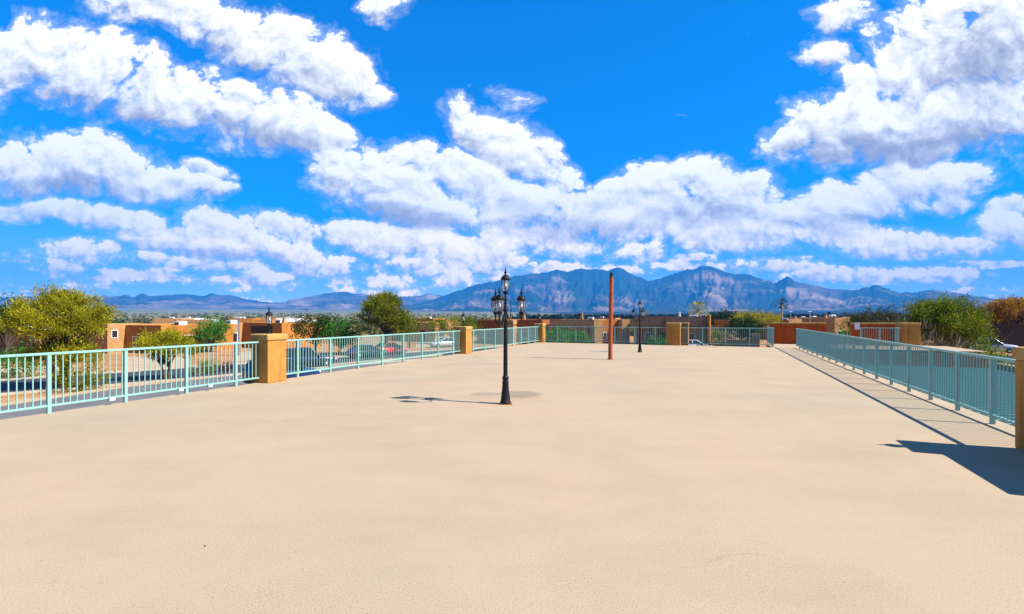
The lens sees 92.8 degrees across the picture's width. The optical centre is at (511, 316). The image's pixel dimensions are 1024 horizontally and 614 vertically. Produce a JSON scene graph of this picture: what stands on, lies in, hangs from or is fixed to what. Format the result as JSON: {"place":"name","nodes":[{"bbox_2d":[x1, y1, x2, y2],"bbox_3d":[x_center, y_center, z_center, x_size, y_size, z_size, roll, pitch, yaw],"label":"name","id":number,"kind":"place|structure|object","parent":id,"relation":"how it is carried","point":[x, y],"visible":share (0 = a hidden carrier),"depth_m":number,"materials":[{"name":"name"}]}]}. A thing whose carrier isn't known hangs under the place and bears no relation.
{"place":"outdoors","nodes":[
{"label":"outdoors","id":0,"kind":"place"},
{"bbox_2d":[1,366,75,372],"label":"driveway","id":1,"kind":"structure","parent":0,"point":[2,370],"depth_m":43.08,"materials":[{"name":"beige concrete"}]},
{"bbox_2d":[128,357,188,369],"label":"driveway","id":2,"kind":"structure","parent":0,"point":[130,363],"depth_m":48.58,"materials":[{"name":"beige concrete"}]},
{"bbox_2d":[0,292,441,309],"bbox_3d":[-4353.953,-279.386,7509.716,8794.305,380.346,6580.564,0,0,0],"label":"mountains","id":3,"kind":"structure","parent":0,"point":[339,301],"depth_m":7661.27,"materials":[{"name":"stone"}]},
{"bbox_2d":[1,349,440,378],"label":"pavement","id":4,"kind":"structure","parent":0,"point":[156,368],"depth_m":43.02,"materials":[{"name":"concrete"}]},
{"bbox_2d":[232,352,250,361],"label":"driveway","id":5,"kind":"structure","parent":0,"point":[246,357],"depth_m":57.12,"materials":[{"name":"beige concrete"}]},
{"bbox_2d":[235,317,240,355],"bbox_3d":[-32.545,2.352,58.000,0.600,4.635,0.205,0,0,0],"label":"street pole","id":6,"kind":"object","parent":5,"relation":"on","point":[238,336],"visible":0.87,"depth_m":57.92,"materials":[{"name":"grey metal"}]},
{"bbox_2d":[416,342,431,347],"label":"driveway","id":7,"kind":"structure","parent":0,"point":[424,344],"depth_m":81.82,"materials":[{"name":"beige concrete"}]},
{"bbox_2d":[1,348,1010,392],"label":"road","id":8,"kind":"structure","parent":0,"point":[12,385],"depth_m":38.08,"materials":[{"name":"grey asphalt"}]},
{"bbox_2d":[286,347,336,365],"bbox_3d":[-18.793,3.747,44.993,4.830,1.815,2.240,0,0,-29],"label":"car","id":9,"kind":"object","parent":8,"relation":"on","point":[289,352],"visible":0.34,"depth_m":44.17,"materials":[{"name":"blue paint"}]},
{"bbox_2d":[345,344,385,358],"bbox_3d":[-16.735,3.927,55.988,2.140,1.455,4.630,0,0,38],"label":"car","id":10,"kind":"object","parent":8,"relation":"on","point":[363,351],"visible":0.53,"depth_m":54.99,"materials":[{"name":"blue paint"}]},
{"bbox_2d":[375,342,407,354],"bbox_3d":[-15.197,3.927,60.901,2.140,1.455,4.630,0,0,38],"label":"car","id":11,"kind":"object","parent":8,"relation":"on","point":[387,347],"visible":0.47,"depth_m":60.26,"materials":[{"name":"red paint"}]},
{"bbox_2d":[1,346,1011,380],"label":"kerb","id":12,"kind":"structure","parent":8,"relation":"on","point":[210,365],"depth_m":42.10,"materials":[{"name":"concrete"}]},
{"bbox_2d":[689,340,711,345],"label":"car","id":13,"kind":"object","parent":8,"relation":"on","point":[697,341],"visible":0.12,"depth_m":66.75,"materials":[{"name":"white paint"}]},
{"bbox_2d":[964,338,1018,353],"bbox_3d":[58.948,3.507,60.008,4.830,1.815,2.240,0,0,34],"label":"car","id":14,"kind":"object","parent":8,"relation":"on","point":[1008,347],"visible":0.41,"depth_m":58.94,"materials":[{"name":"silver paint"}]},
{"bbox_2d":[0,308,1017,402],"bbox_3d":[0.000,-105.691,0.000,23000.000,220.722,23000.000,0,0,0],"label":"ground","id":15,"kind":"structure","parent":0,"point":[181,312],"depth_m":1867.97,"materials":[{"name":"beige soil"}]},
{"bbox_2d":[0,292,21,360],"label":"broadleaf tree","id":16,"kind":"object","parent":15,"relation":"on","point":[5,340],"visible":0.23,"depth_m":49.90,"materials":[{"name":"green plant"}]},
{"bbox_2d":[0,340,58,379],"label":"bush","id":17,"kind":"object","parent":15,"relation":"on","point":[11,371],"visible":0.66,"depth_m":36.93,"materials":[{"name":"green plant"}]},
{"bbox_2d":[0,326,75,361],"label":"house","id":18,"kind":"structure","parent":15,"relation":"on","point":[15,343],"depth_m":55.72,"materials":[{"name":"orange concrete"}]},
{"bbox_2d":[8,336,13,348],"bbox_3d":[-58.685,3.020,57.002,2.140,1.440,0.056,0,0,23],"label":"window","id":19,"kind":"structure","parent":18,"relation":"in","point":[12,338],"depth_m":56.83,"materials":[{"name":"grey glass"}]},
{"bbox_2d":[30,337,37,349],"bbox_3d":[-53.610,3.020,54.883,2.140,1.440,0.056,0,0,23],"label":"window","id":20,"kind":"structure","parent":18,"relation":"in","point":[30,337],"depth_m":54.98,"materials":[{"name":"grey glass"}]},
{"bbox_2d":[0,279,124,388],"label":"palo verde tree","id":21,"kind":"object","parent":15,"relation":"on","point":[70,319],"visible":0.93,"depth_m":30.77,"materials":[{"name":"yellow plant"}]},
{"bbox_2d":[38,355,114,391],"bbox_3d":[-27.407,3.643,30.950,3.560,2.220,3.577,0,0,31],"label":"bush","id":22,"kind":"object","parent":15,"relation":"on","point":[73,383],"visible":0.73,"depth_m":30.71,"materials":[{"name":"green plant"}]},
{"bbox_2d":[80,320,232,352],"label":"house","id":23,"kind":"structure","parent":15,"relation":"on","point":[119,335],"depth_m":63.26,"materials":[{"name":"beige paint"}]},
{"bbox_2d":[111,330,117,337],"bbox_3d":[-51.081,2.220,62.728,0.056,1.040,0.740,0,0,23],"label":"window","id":24,"kind":"structure","parent":23,"relation":"in","point":[114,333],"depth_m":62.72,"materials":[{"name":"white glass"}]},
{"bbox_2d":[132,336,139,346],"bbox_3d":[-48.516,3.170,62.996,1.540,1.340,0.056,0,0,23],"label":"window","id":25,"kind":"structure","parent":23,"relation":"in","point":[133,339],"depth_m":63.09,"materials":[{"name":"grey glass"}]},
{"bbox_2d":[124,325,205,378],"bbox_3d":[-25.612,2.619,36.346,5.033,4.254,4.638,0,0,0],"label":"palo verde tree","id":26,"kind":"object","parent":15,"relation":"on","point":[158,339],"visible":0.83,"depth_m":35.93,"materials":[{"name":"yellow plant"}]},
{"bbox_2d":[154,317,210,323],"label":"house","id":27,"kind":"structure","parent":15,"relation":"on","point":[171,320],"depth_m":151.42,"materials":[{"name":"beige concrete"}]},
{"bbox_2d":[188,366,203,375],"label":"bush","id":28,"kind":"object","parent":15,"relation":"on","point":[193,370],"visible":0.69,"depth_m":38.74,"materials":[{"name":"green plant"}]},
{"bbox_2d":[196,357,224,373],"bbox_3d":[-25.064,3.981,40.223,1.797,1.545,2.060,0,0,11],"label":"bush","id":29,"kind":"object","parent":15,"relation":"on","point":[206,364],"visible":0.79,"depth_m":40.22,"materials":[{"name":"green plant"}]},
{"bbox_2d":[184,312,237,351],"bbox_3d":[-39.758,2.075,64.092,5.816,5.379,5.521,0,0,43],"label":"round tree","id":30,"kind":"object","parent":15,"relation":"on","point":[219,333],"visible":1,"depth_m":63.74,"materials":[{"name":"green plant"}]},
{"bbox_2d":[0,355,443,419],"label":"parking court","id":31,"kind":"object","parent":15,"relation":"on","point":[76,405],"visible":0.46,"depth_m":29.23,"materials":[{"name":"asphalt"}]},
{"bbox_2d":[1,354,441,405],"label":"kerb","id":32,"kind":"structure","parent":31,"relation":"on","point":[59,395],"depth_m":31.69,"materials":[{"name":"beige concrete"}]},
{"bbox_2d":[242,358,320,383],"bbox_3d":[-15.687,3.747,33.488,2.240,1.815,4.830,0,0,35],"label":"car","id":33,"kind":"object","parent":31,"relation":"on","point":[289,365],"visible":0.3,"depth_m":33.02,"materials":[{"name":"blue paint"}]},
{"bbox_2d":[219,359,232,371],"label":"bush","id":34,"kind":"object","parent":15,"relation":"on","point":[231,367],"visible":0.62,"depth_m":41.65,"materials":[{"name":"plant"}]},
{"bbox_2d":[0,318,476,325],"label":"town trees","id":35,"kind":"object","parent":15,"relation":"on","point":[143,321],"visible":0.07,"depth_m":234.42,"materials":[{"name":"green plant"}]},
{"bbox_2d":[229,317,275,322],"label":"house","id":36,"kind":"structure","parent":15,"relation":"on","point":[245,319],"depth_m":161.29,"materials":[{"name":"orange concrete"}]},
{"bbox_2d":[203,318,323,347],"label":"house","id":37,"kind":"structure","parent":15,"relation":"on","point":[282,325],"depth_m":73.15,"materials":[{"name":"concrete"}]},
{"bbox_2d":[233,333,237,342],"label":"window","id":38,"kind":"structure","parent":37,"relation":"in","point":[234,334],"depth_m":72.86,"materials":[{"name":"white glass"}]},
{"bbox_2d":[276,317,314,321],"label":"house","id":39,"kind":"structure","parent":15,"relation":"on","point":[288,319],"depth_m":171.08,"materials":[{"name":"white concrete"}]},
{"bbox_2d":[288,309,341,351],"bbox_3d":[-25.502,1.800,62.040,7.504,5.870,5.557,0,0,0],"label":"mesquite tree","id":40,"kind":"object","parent":15,"relation":"on","point":[317,323],"visible":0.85,"depth_m":61.44,"materials":[{"name":"green plant"}]},
{"bbox_2d":[312,317,361,353],"bbox_3d":[-21.710,2.265,60.879,5.982,5.041,5.306,0,0,-21],"label":"mesquite tree","id":41,"kind":"object","parent":15,"relation":"on","point":[344,334],"visible":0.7,"depth_m":60.55,"materials":[{"name":"green plant"}]},
{"bbox_2d":[350,286,420,342],"bbox_3d":[-15.627,0.469,59.869,7.298,8.597,6.756,0,0,38],"label":"mesquite tree","id":42,"kind":"object","parent":15,"relation":"on","point":[380,307],"visible":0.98,"depth_m":59.23,"materials":[{"name":"green plant"}]},
{"bbox_2d":[393,314,435,347],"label":"palo verde tree","id":43,"kind":"object","parent":15,"relation":"on","point":[424,323],"visible":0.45,"depth_m":72.13,"materials":[{"name":"green plant"}]},
{"bbox_2d":[390,322,461,341],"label":"house","id":44,"kind":"structure","parent":15,"relation":"on","point":[424,329],"depth_m":90.65,"materials":[{"name":"orange concrete"}]},
{"bbox_2d":[416,317,456,321],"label":"house","id":45,"kind":"structure","parent":15,"relation":"on","point":[419,320],"depth_m":178.98,"materials":[{"name":"beige concrete"}]},
{"bbox_2d":[428,337,451,346],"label":"car","id":46,"kind":"object","parent":15,"relation":"on","point":[444,341],"visible":0.4,"depth_m":74.55,"materials":[{"name":"silver paint"}]},
{"bbox_2d":[427,311,487,339],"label":"palo verde tree","id":47,"kind":"object","parent":15,"relation":"on","point":[443,325],"visible":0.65,"depth_m":83.59,"materials":[{"name":"green plant"}]},
{"bbox_2d":[60,311,928,338],"bbox_3d":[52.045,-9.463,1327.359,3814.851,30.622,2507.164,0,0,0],"label":"desert scrub","id":48,"kind":"object","parent":15,"relation":"on","point":[365,328],"visible":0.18,"depth_m":684.07,"materials":[{"name":"green plant"}]},
{"bbox_2d":[1,358,997,395],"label":"kerb","id":49,"kind":"structure","parent":15,"relation":"on","point":[44,390],"depth_m":33.72,"materials":[{"name":"concrete"}]},
{"bbox_2d":[477,314,549,343],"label":"house","id":50,"kind":"structure","parent":15,"relation":"on","point":[492,323],"depth_m":83.49,"materials":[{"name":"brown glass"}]},
{"bbox_2d":[482,330,491,337],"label":"window","id":51,"kind":"structure","parent":50,"relation":"in","point":[482,330],"depth_m":85.31,"materials":[{"name":"grey glass"}]},
{"bbox_2d":[522,331,530,338],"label":"window","id":52,"kind":"structure","parent":50,"relation":"in","point":[522,331],"depth_m":82.96,"materials":[{"name":"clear glass"}]},
{"bbox_2d":[546,320,576,342],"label":"bush","id":53,"kind":"object","parent":15,"relation":"on","point":[549,336],"visible":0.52,"depth_m":65.62,"materials":[{"name":"green plant"}]},
{"bbox_2d":[549,312,605,342],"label":"house","id":54,"kind":"structure","parent":15,"relation":"on","point":[584,324],"depth_m":81.43,"materials":[{"name":"brown paint"}]},
{"bbox_2d":[569,328,590,342],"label":"bush","id":55,"kind":"object","parent":15,"relation":"on","point":[583,336],"visible":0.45,"depth_m":65.41,"materials":[{"name":"green plant"}]},
{"bbox_2d":[595,319,629,343],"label":"house","id":56,"kind":"structure","parent":15,"relation":"on","point":[602,324],"depth_m":80.78,"materials":[{"name":"paint"}]},
{"bbox_2d":[602,332,606,339],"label":"window","id":57,"kind":"structure","parent":56,"relation":"in","point":[603,333],"depth_m":81.93,"materials":[{"name":"clear glass"}]},
{"bbox_2d":[594,317,633,330],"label":"house","id":58,"kind":"structure","parent":15,"relation":"on","point":[631,322],"depth_m":161.45,"materials":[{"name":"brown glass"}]},
{"bbox_2d":[644,335,666,344],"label":"bush","id":59,"kind":"object","parent":15,"relation":"on","point":[648,340],"visible":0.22,"depth_m":63.64,"materials":[{"name":"green plant"}]},
{"bbox_2d":[633,312,710,344],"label":"house","id":60,"kind":"structure","parent":15,"relation":"on","point":[702,320],"depth_m":75.64,"materials":[{"name":"brown paint"}]},
{"bbox_2d":[644,332,651,340],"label":"window","id":61,"kind":"structure","parent":60,"relation":"in","point":[646,334],"depth_m":78.24,"materials":[{"name":"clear glass"}]},
{"bbox_2d":[681,323,688,344],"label":"pillar","id":62,"kind":"structure","parent":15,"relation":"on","point":[684,335],"depth_m":31.25,"materials":[{"name":"orange paint"}]},
{"bbox_2d":[688,301,709,315],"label":"palm tree","id":63,"kind":"object","parent":15,"relation":"on","point":[699,307],"visible":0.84,"depth_m":104.73,"materials":[{"name":"green plant"}]},
{"bbox_2d":[697,336,727,345],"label":"bush","id":64,"kind":"object","parent":15,"relation":"on","point":[721,344],"visible":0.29,"depth_m":61.96,"materials":[{"name":"green plant"}]},
{"bbox_2d":[714,319,729,333],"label":"house","id":65,"kind":"structure","parent":15,"relation":"on","point":[720,323],"depth_m":111.50,"materials":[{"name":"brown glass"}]},
{"bbox_2d":[710,328,737,344],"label":"hedge","id":66,"kind":"object","parent":15,"relation":"on","point":[715,331],"visible":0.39,"depth_m":77.96,"materials":[{"name":"green plant"}]},
{"bbox_2d":[707,303,741,327],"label":"broadleaf tree","id":67,"kind":"object","parent":15,"relation":"on","point":[720,315],"visible":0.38,"depth_m":129.05,"materials":[{"name":"green plant"}]},
{"bbox_2d":[723,334,759,346],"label":"garden wall","id":68,"kind":"structure","parent":15,"relation":"on","point":[755,339],"depth_m":66.79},
{"bbox_2d":[511,311,976,323],"bbox_3d":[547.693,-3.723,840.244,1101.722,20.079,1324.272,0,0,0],"label":"pecan grove","id":69,"kind":"object","parent":15,"relation":"on","point":[621,316],"visible":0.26,"depth_m":479.92,"materials":[{"name":"green plant"}]},
{"bbox_2d":[723,308,766,341],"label":"broadleaf tree","id":70,"kind":"object","parent":15,"relation":"on","point":[748,322],"visible":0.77,"depth_m":87.21,"materials":[{"name":"green plant"}]},
{"bbox_2d":[728,308,782,330],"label":"palo verde tree","id":71,"kind":"object","parent":15,"relation":"on","point":[756,314],"visible":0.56,"depth_m":95.36,"materials":[{"name":"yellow plant"}]},
{"bbox_2d":[763,318,788,339],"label":"house","id":72,"kind":"structure","parent":15,"relation":"on","point":[784,320],"depth_m":98.00,"materials":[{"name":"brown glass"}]},
{"bbox_2d":[774,298,788,318],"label":"palm tree","id":73,"kind":"object","parent":15,"relation":"on","point":[781,304],"visible":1,"depth_m":111.86,"materials":[{"name":"green plant"}]},
{"bbox_2d":[759,316,816,321],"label":"house","id":74,"kind":"structure","parent":15,"relation":"on","point":[795,319],"depth_m":104.97,"materials":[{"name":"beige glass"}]},
{"bbox_2d":[802,315,849,340],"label":"house","id":75,"kind":"structure","parent":15,"relation":"on","point":[830,321],"depth_m":91.38,"materials":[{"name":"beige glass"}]},
{"bbox_2d":[827,328,847,343],"bbox_3d":[33.236,2.923,50.133,4.004,3.631,4.030,0,0,0],"label":"bush","id":76,"kind":"object","parent":15,"relation":"on","point":[839,333],"visible":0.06,"depth_m":49.75,"materials":[{"name":"green plant"}]},
{"bbox_2d":[830,318,854,343],"bbox_3d":[35.630,2.425,52.088,4.790,4.656,3.918,0,0,0],"label":"bush","id":77,"kind":"object","parent":15,"relation":"on","point":[842,332],"visible":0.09,"depth_m":51.99,"materials":[{"name":"green plant"}]},
{"bbox_2d":[835,304,907,337],"bbox_3d":[46.190,1.419,62.285,9.970,6.651,5.902,0,0,0],"label":"mesquite tree","id":78,"kind":"object","parent":15,"relation":"on","point":[864,317],"visible":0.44,"depth_m":61.68,"materials":[{"name":"green plant"}]},
{"bbox_2d":[766,345,1014,426],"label":"terrace building","id":79,"kind":"structure","parent":15,"relation":"on","point":[923,361],"depth_m":24.75,"materials":[{"name":"concrete"}]},
{"bbox_2d":[0,342,1023,613],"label":"terrace floor","id":80,"kind":"structure","parent":79,"relation":"on","point":[630,478],"depth_m":4.72,"materials":[{"name":"beige concrete"}]},
{"bbox_2d":[0,341,259,413],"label":"railing","id":81,"kind":"object","parent":80,"relation":"on","point":[49,405],"visible":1,"depth_m":9.78,"materials":[{"name":"metal"}]},
{"bbox_2d":[108,397,115,400],"bbox_3d":[-7.823,1.610,9.542,0.052,0.070,0.110,0,0,23],"label":"junction box","id":82,"kind":"object","parent":81,"relation":"attached to","point":[111,398],"visible":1,"depth_m":9.53,"materials":[{"name":"paint"}]},
{"bbox_2d":[250,333,287,382],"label":"pillar","id":83,"kind":"structure","parent":80,"relation":"on","point":[270,358],"depth_m":12.73,"materials":[{"name":"orange paint"}]},
{"bbox_2d":[265,308,272,333],"bbox_3d":[-6.454,0.074,12.966,0.188,0.751,0.192,0,0,23],"label":"pillar lantern","id":84,"kind":"object","parent":83,"relation":"on","point":[269,314],"visible":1,"depth_m":12.93,"materials":[{"name":"black metal"}]},
{"bbox_2d":[286,330,460,376],"bbox_3d":[-4.371,1.177,17.959,0.056,1.084,10.220,0,0,23],"label":"railing","id":85,"kind":"object","parent":80,"relation":"on","point":[297,372],"visible":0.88,"depth_m":16.67,"materials":[{"name":"metal"}]},
{"bbox_2d":[454,326,472,353],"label":"pillar","id":86,"kind":"structure","parent":80,"relation":"on","point":[463,340],"depth_m":22.69,"materials":[{"name":"orange paint"}]},
{"bbox_2d":[472,326,538,351],"bbox_3d":[-0.198,1.177,27.958,0.062,1.084,10.250,0,0,23],"label":"railing","id":87,"kind":"object","parent":80,"relation":"on","point":[476,339],"visible":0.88,"depth_m":26.70,"materials":[{"name":"metal"}]},
{"bbox_2d":[491,266,525,404],"bbox_3d":[-0.074,0.357,9.598,0.719,2.724,0.743,0,0,0],"label":"lamp post","id":88,"kind":"object","parent":80,"relation":"on","point":[505,393],"visible":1,"depth_m":9.59,"materials":[{"name":"black metal"}]},
{"bbox_2d":[534,323,545,341],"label":"pillar","id":89,"kind":"structure","parent":80,"relation":"on","point":[541,333],"depth_m":32.69,"materials":[{"name":"orange paint"}]},
{"bbox_2d":[544,326,666,344],"bbox_3d":[5.780,1.177,31.233,7.910,1.084,0.061,0,0,23],"label":"railing","id":90,"kind":"object","parent":80,"relation":"on","point":[614,341],"visible":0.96,"depth_m":30.91,"materials":[{"name":"metal"}]},
{"bbox_2d":[607,272,613,359],"bbox_3d":[3.984,-0.043,19.665,0.280,3.524,0.280,1,0,0],"label":"pole","id":91,"kind":"object","parent":80,"relation":"on","point":[610,330],"visible":1,"depth_m":19.59,"materials":[{"name":"metal"}]},
{"bbox_2d":[631,300,645,351],"bbox_3d":[6.260,0.411,23.670,0.690,2.615,0.714,0,0,-28],"label":"lamp post","id":92,"kind":"object","parent":80,"relation":"on","point":[643,312],"visible":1,"depth_m":23.64,"materials":[{"name":"black metal"}]},
{"bbox_2d":[666,323,680,344],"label":"pillar","id":93,"kind":"structure","parent":80,"relation":"on","point":[673,333],"depth_m":29.37,"materials":[{"name":"orange paint"}]},
{"bbox_2d":[680,327,773,346],"bbox_3d":[13.211,1.177,30.230,5.018,1.084,3.928,0,0,23],"label":"railing","id":94,"kind":"object","parent":80,"relation":"on","point":[770,335],"visible":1,"depth_m":28.34,"materials":[{"name":"metal"}]},
{"bbox_2d":[850,323,895,345],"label":"parapet wall","id":95,"kind":"structure","parent":80,"relation":"on","point":[888,327],"depth_m":29.34,"materials":[{"name":"red paint"}]},
{"bbox_2d":[855,323,859,329],"bbox_3d":[21.004,0.570,29.688,0.270,0.410,0.024,0,0,23],"label":"notice sign","id":96,"kind":"object","parent":95,"relation":"attached to","point":[857,326],"visible":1,"depth_m":29.67,"materials":[{"name":"white plastic"}]},
{"bbox_2d":[860,327,899,343],"bbox_3d":[21.664,1.177,28.896,1.928,1.084,0.878,0,0,23],"label":"railing","id":97,"kind":"object","parent":80,"relation":"on","point":[894,328],"visible":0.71,"depth_m":28.64,"materials":[{"name":"metal"}]},
{"bbox_2d":[796,328,1015,424],"bbox_3d":[11.405,1.177,16.657,0.056,1.084,22.570,0,0,23],"label":"railing","id":98,"kind":"object","parent":80,"relation":"on","point":[823,344],"visible":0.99,"depth_m":10.57,"materials":[{"name":"metal"}]},
{"bbox_2d":[897,323,920,345],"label":"pillar","id":99,"kind":"structure","parent":80,"relation":"on","point":[909,333],"depth_m":28.66,"materials":[{"name":"orange paint"}]},
{"bbox_2d":[1012,347,1023,450],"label":"pillar","id":100,"kind":"structure","parent":80,"relation":"on","point":[1018,354],"depth_m":6.30,"materials":[{"name":"orange paint"}]},
{"bbox_2d":[883,310,925,345],"bbox_3d":[40.141,2.022,49.940,4.719,5.470,4.789,0,0,0],"label":"dry bush","id":101,"kind":"object","parent":15,"relation":"on","point":[897,325],"visible":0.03,"depth_m":50.08,"materials":[{"name":"brown plant"}]},
{"bbox_2d":[897,317,981,352],"bbox_3d":[28.401,2.419,33.427,7.310,5.180,4.789,0,0,0],"label":"dry bush","id":102,"kind":"object","parent":15,"relation":"on","point":[940,341],"visible":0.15,"depth_m":32.95,"materials":[{"name":"grey plant"}]},
{"bbox_2d":[894,288,1004,363],"bbox_3d":[32.331,1.378,35.898,7.039,6.799,5.910,0,0,0],"label":"palo verde tree","id":103,"kind":"object","parent":15,"relation":"on","point":[946,316],"visible":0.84,"depth_m":35.06,"materials":[{"name":"green plant"}]},
{"bbox_2d":[965,296,994,346],"bbox_3d":[55.108,1.101,57.753,3.406,7.270,3.155,0,0,-36],"label":"bare tree","id":104,"kind":"object","parent":15,"relation":"on","point":[975,301],"visible":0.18,"depth_m":57.49,"materials":[{"name":"brown plant"}]},
{"bbox_2d":[954,316,1023,346],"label":"house","id":105,"kind":"structure","parent":15,"relation":"on","point":[1016,338],"depth_m":75.48,"materials":[{"name":"brown paint"}]},
{"bbox_2d":[975,343,1010,363],"bbox_3d":[40.169,3.369,40.987,3.534,2.744,3.467,0,0,25],"label":"bush","id":106,"kind":"object","parent":15,"relation":"on","point":[993,353],"visible":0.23,"depth_m":40.51,"materials":[{"name":"green plant"}]},
{"bbox_2d":[987,354,1014,367],"bbox_3d":[34.422,3.631,33.833,2.905,2.244,2.619,0,0,41],"label":"bush","id":107,"kind":"object","parent":15,"relation":"on","point":[1002,361],"visible":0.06,"depth_m":33.92,"materials":[{"name":"green plant"}]},
{"bbox_2d":[979,294,1023,343],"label":"ash tree","id":108,"kind":"object","parent":15,"relation":"on","point":[1009,308],"visible":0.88,"depth_m":65.35,"materials":[{"name":"orange plant"}]},
{"bbox_2d":[0,0,1023,302],"label":"sky","id":109,"kind":"structure","parent":0,"point":[278,151],"materials":[{"name":"blue"}]},
{"bbox_2d":[396,266,1003,311],"bbox_3d":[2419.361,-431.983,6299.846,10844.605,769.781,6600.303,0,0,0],"label":"mountains","id":110,"kind":"structure","parent":0,"point":[579,290],"depth_m":6713.57,"materials":[{"name":"stone"}]},
{"bbox_2d":[769,322,826,343],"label":"parapet wall","id":111,"kind":"structure","parent":0,"point":[784,332],"depth_m":30.83,"materials":[{"name":"red paint"}]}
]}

